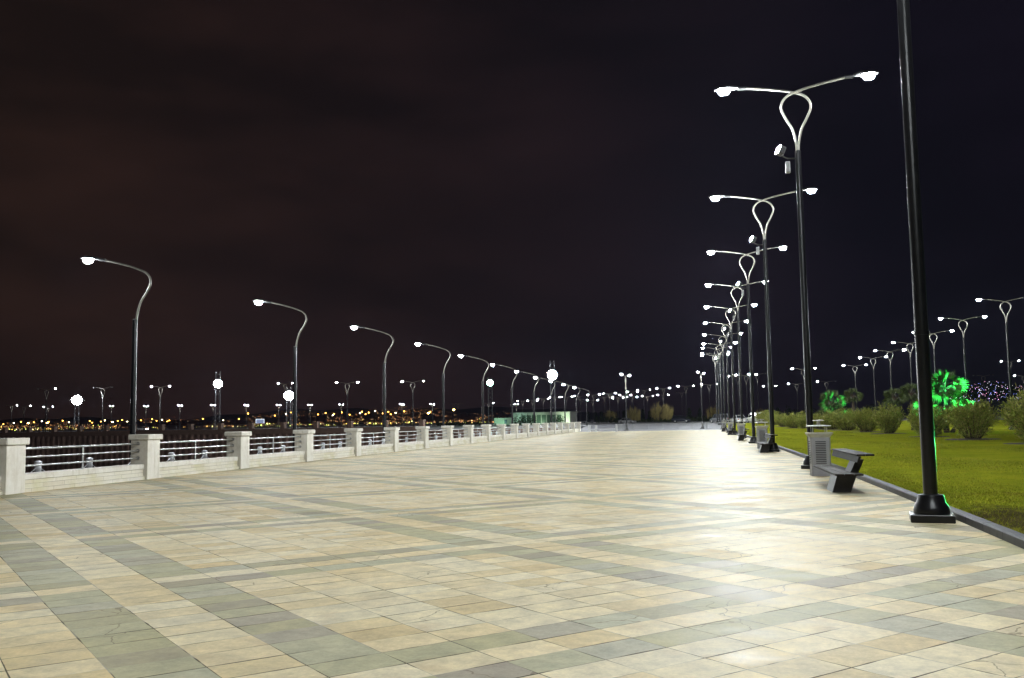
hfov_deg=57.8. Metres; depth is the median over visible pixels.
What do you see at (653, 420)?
hedge
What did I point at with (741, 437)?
park bench
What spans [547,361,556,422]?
floodlight mast
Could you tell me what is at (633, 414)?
willow tree
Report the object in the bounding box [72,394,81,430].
floodlight mast
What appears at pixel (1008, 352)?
lamp post
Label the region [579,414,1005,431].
road
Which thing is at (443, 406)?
single lamp post
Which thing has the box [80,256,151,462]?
single lamp post
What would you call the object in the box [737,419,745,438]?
litter bin
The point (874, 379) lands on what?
lamp post
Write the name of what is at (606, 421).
hedge
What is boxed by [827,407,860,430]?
oleander bush
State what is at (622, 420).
parked car
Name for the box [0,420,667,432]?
parking ground
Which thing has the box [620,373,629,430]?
lamp post
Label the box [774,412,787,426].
oleander bush
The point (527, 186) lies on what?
sky
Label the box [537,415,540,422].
window
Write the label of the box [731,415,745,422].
parked car
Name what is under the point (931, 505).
lamp post
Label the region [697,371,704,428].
lamp post
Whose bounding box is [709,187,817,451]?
lamp post
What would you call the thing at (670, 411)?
willow tree
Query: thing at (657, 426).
crowd barrier
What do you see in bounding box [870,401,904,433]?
oleander bush
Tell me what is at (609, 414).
willow tree
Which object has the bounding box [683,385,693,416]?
lamp post
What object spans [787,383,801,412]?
lamp post
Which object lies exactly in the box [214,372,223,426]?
floodlight mast
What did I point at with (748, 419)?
parked car
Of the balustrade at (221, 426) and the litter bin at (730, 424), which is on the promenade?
the litter bin at (730, 424)
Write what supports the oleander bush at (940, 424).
on the lawn at (986, 453)
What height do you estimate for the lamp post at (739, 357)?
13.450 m
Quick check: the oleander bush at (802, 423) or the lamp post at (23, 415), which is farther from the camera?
the lamp post at (23, 415)
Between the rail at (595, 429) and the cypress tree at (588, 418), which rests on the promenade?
the rail at (595, 429)
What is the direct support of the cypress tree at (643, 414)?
on the road
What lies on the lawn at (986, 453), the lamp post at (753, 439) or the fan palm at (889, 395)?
the fan palm at (889, 395)
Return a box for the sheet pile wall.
[0,428,557,462]
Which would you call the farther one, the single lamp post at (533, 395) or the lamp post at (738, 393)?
the lamp post at (738, 393)
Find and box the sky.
[0,0,1023,420]
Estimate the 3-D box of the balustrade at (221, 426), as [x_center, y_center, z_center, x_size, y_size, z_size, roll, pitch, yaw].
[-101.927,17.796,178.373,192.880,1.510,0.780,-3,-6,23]
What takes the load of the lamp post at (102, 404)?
on the parking ground at (431, 426)
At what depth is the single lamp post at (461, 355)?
92.12 m
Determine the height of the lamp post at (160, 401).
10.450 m
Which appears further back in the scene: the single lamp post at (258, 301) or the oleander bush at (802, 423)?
the oleander bush at (802, 423)
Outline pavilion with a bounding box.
[494,411,575,424]
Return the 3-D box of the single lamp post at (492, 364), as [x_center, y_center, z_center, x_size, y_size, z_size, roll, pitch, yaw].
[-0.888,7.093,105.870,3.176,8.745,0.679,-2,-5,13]
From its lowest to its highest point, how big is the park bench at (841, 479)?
0.883 m
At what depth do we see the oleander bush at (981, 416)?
59.06 m
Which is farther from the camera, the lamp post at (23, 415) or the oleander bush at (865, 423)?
the lamp post at (23, 415)
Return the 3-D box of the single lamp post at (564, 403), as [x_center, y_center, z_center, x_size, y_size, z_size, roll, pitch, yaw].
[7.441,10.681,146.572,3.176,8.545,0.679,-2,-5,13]
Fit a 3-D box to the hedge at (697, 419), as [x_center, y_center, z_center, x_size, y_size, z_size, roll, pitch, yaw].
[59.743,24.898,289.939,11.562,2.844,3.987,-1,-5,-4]
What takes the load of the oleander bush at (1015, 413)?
on the lawn at (986, 453)
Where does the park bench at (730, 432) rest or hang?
on the promenade
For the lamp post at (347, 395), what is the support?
on the parking ground at (431, 426)
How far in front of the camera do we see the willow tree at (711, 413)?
319.69 m
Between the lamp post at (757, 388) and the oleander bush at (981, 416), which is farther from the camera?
the lamp post at (757, 388)
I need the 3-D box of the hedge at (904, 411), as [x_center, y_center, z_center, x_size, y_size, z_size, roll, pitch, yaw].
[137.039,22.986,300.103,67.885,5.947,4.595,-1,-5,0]
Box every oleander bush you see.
[755,410,768,423]
[764,411,778,424]
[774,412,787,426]
[779,411,800,427]
[793,411,806,428]
[804,412,823,428]
[813,409,841,429]
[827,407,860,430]
[844,406,880,431]
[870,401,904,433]
[903,400,949,436]
[943,395,1001,439]
[997,383,1023,443]
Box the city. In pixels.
[120,410,510,428]
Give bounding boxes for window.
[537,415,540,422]
[542,415,545,422]
[547,415,550,422]
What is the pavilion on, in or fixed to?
on the parking ground at (431, 426)
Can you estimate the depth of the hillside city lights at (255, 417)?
2227.93 m
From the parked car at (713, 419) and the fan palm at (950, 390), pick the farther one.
the parked car at (713, 419)
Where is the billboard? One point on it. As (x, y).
(259, 421)
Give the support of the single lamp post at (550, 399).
on the lower quay
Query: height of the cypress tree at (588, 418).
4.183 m
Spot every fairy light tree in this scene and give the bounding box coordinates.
[947,384,986,409]
[967,380,1016,410]
[993,384,1023,404]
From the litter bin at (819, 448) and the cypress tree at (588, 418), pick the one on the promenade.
the litter bin at (819, 448)
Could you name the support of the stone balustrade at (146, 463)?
on the promenade
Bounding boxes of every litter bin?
[727,419,733,429]
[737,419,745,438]
[755,419,767,448]
[805,420,832,475]
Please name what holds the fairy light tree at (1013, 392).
on the road
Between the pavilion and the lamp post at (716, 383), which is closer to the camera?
the lamp post at (716, 383)
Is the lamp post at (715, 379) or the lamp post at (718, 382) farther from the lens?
the lamp post at (715, 379)
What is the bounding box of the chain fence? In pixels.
[31,429,531,471]
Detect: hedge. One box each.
[435,420,481,425]
[513,416,535,424]
[553,414,563,422]
[595,415,617,422]
[636,418,671,421]
[685,415,712,421]
[759,406,829,414]
[835,400,1022,417]
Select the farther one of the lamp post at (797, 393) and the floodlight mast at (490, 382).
the lamp post at (797, 393)
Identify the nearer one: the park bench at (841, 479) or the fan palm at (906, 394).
the park bench at (841, 479)
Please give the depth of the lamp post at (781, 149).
31.70 m
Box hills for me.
[0,406,619,430]
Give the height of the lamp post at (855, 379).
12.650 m
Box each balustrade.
[0,420,425,434]
[0,422,580,494]
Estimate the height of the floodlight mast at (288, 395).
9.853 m
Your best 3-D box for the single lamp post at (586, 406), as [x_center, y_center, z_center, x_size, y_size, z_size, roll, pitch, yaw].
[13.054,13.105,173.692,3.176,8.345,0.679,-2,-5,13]
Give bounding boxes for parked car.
[618,418,634,422]
[671,415,690,422]
[710,414,727,422]
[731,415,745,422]
[745,413,764,422]
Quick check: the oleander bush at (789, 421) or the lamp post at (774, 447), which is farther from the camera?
the oleander bush at (789, 421)
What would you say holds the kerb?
on the promenade
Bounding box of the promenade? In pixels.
[0,430,1023,677]
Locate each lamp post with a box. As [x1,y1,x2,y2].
[17,405,31,431]
[37,388,55,431]
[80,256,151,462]
[93,386,112,430]
[150,385,170,423]
[253,299,306,450]
[336,381,358,420]
[350,325,393,438]
[401,380,424,425]
[414,342,450,425]
[458,354,488,424]
[490,363,517,423]
[514,370,538,422]
[534,377,554,422]
[549,380,568,421]
[562,384,579,421]
[573,387,589,425]
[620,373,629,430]
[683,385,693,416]
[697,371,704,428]
[700,353,728,421]
[701,341,736,427]
[701,346,730,424]
[701,351,728,421]
[702,320,747,432]
[702,332,742,429]
[703,303,756,434]
[704,280,769,437]
[706,245,787,442]
[706,383,717,418]
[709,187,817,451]
[714,70,878,468]
[728,375,746,414]
[734,374,756,417]
[748,373,766,412]
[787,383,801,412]
[791,367,816,416]
[843,364,866,409]
[859,356,886,413]
[874,349,905,404]
[892,341,914,405]
[897,0,955,523]
[912,330,953,404]
[938,315,986,398]
[975,297,1023,429]
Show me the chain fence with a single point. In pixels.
(88, 465)
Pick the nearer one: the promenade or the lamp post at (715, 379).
the promenade
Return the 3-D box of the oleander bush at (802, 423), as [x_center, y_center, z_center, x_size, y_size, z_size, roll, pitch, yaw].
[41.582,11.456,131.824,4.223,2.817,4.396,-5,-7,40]
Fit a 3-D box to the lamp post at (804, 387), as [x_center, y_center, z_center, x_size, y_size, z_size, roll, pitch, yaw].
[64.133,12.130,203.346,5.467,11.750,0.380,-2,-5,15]
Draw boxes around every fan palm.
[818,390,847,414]
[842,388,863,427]
[882,388,905,427]
[898,382,917,429]
[913,369,971,432]
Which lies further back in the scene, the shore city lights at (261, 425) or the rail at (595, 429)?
the shore city lights at (261, 425)
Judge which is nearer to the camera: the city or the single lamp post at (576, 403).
the single lamp post at (576, 403)
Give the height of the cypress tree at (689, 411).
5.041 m
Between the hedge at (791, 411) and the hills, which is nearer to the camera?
the hedge at (791, 411)
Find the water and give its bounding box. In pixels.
[25,463,128,472]
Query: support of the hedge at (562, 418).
on the parking ground at (431, 426)
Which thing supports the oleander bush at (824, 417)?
on the lawn at (986, 453)
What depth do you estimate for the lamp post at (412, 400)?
196.07 m
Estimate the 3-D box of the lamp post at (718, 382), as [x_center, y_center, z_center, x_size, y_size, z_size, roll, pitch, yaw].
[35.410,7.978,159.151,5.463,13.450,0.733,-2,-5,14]
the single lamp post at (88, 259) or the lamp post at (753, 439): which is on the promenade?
the lamp post at (753, 439)
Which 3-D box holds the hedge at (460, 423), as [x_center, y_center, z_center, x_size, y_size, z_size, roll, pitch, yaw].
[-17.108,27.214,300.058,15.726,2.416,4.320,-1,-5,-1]
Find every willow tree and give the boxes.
[604,410,616,422]
[627,406,640,420]
[650,404,667,419]
[660,404,673,419]
[706,404,718,418]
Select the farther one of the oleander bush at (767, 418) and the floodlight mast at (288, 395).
the floodlight mast at (288, 395)
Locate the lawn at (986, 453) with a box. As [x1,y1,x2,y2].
[726,420,1023,533]
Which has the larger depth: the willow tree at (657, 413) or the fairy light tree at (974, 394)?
the willow tree at (657, 413)
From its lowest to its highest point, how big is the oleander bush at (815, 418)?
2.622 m
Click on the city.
(463, 416)
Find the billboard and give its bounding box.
[256,419,263,428]
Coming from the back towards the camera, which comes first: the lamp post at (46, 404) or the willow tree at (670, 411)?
the willow tree at (670, 411)
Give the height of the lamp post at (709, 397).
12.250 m
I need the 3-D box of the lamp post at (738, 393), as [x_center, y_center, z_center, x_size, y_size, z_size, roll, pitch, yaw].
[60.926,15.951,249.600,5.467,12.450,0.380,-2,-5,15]
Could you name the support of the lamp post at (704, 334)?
on the promenade
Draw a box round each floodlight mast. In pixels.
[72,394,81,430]
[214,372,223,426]
[284,387,292,427]
[487,380,492,424]
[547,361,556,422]
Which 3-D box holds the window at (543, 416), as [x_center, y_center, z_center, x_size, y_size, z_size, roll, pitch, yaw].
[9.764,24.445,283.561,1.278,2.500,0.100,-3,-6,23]
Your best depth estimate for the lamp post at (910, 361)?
146.13 m
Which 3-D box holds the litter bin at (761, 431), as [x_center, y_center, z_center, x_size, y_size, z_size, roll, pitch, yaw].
[14.000,5.317,52.008,0.720,1.636,0.720,-2,-5,11]
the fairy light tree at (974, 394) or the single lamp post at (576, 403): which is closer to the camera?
the single lamp post at (576, 403)
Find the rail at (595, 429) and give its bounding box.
[588,425,617,431]
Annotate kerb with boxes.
[726,427,1023,548]
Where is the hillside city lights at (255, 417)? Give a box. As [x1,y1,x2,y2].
[1,406,503,429]
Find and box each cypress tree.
[587,411,590,422]
[641,409,644,419]
[687,408,691,417]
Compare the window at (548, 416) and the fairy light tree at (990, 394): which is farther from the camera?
the window at (548, 416)
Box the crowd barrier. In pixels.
[650,423,663,430]
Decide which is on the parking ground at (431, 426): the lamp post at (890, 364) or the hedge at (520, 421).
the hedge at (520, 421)
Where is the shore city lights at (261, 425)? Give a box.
[0,418,479,429]
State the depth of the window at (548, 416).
282.87 m
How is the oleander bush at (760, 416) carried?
on the lawn at (986, 453)
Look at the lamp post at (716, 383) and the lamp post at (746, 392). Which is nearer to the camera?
the lamp post at (716, 383)
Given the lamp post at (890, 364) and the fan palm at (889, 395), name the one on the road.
the lamp post at (890, 364)
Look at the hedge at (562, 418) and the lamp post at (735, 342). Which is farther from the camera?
the hedge at (562, 418)
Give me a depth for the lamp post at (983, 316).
110.56 m
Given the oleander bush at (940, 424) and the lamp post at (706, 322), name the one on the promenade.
the lamp post at (706, 322)
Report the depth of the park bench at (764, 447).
45.89 m
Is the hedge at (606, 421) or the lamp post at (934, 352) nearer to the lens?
the lamp post at (934, 352)
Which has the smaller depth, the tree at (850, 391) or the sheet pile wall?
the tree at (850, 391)
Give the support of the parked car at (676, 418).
on the road
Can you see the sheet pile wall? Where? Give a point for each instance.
(60, 440)
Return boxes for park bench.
[726,426,735,434]
[736,428,748,440]
[755,433,777,452]
[813,448,873,491]
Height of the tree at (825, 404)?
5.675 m
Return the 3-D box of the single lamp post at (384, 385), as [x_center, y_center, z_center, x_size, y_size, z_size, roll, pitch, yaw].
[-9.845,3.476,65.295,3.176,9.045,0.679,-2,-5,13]
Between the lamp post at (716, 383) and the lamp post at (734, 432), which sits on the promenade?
the lamp post at (734, 432)
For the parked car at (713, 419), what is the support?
on the road

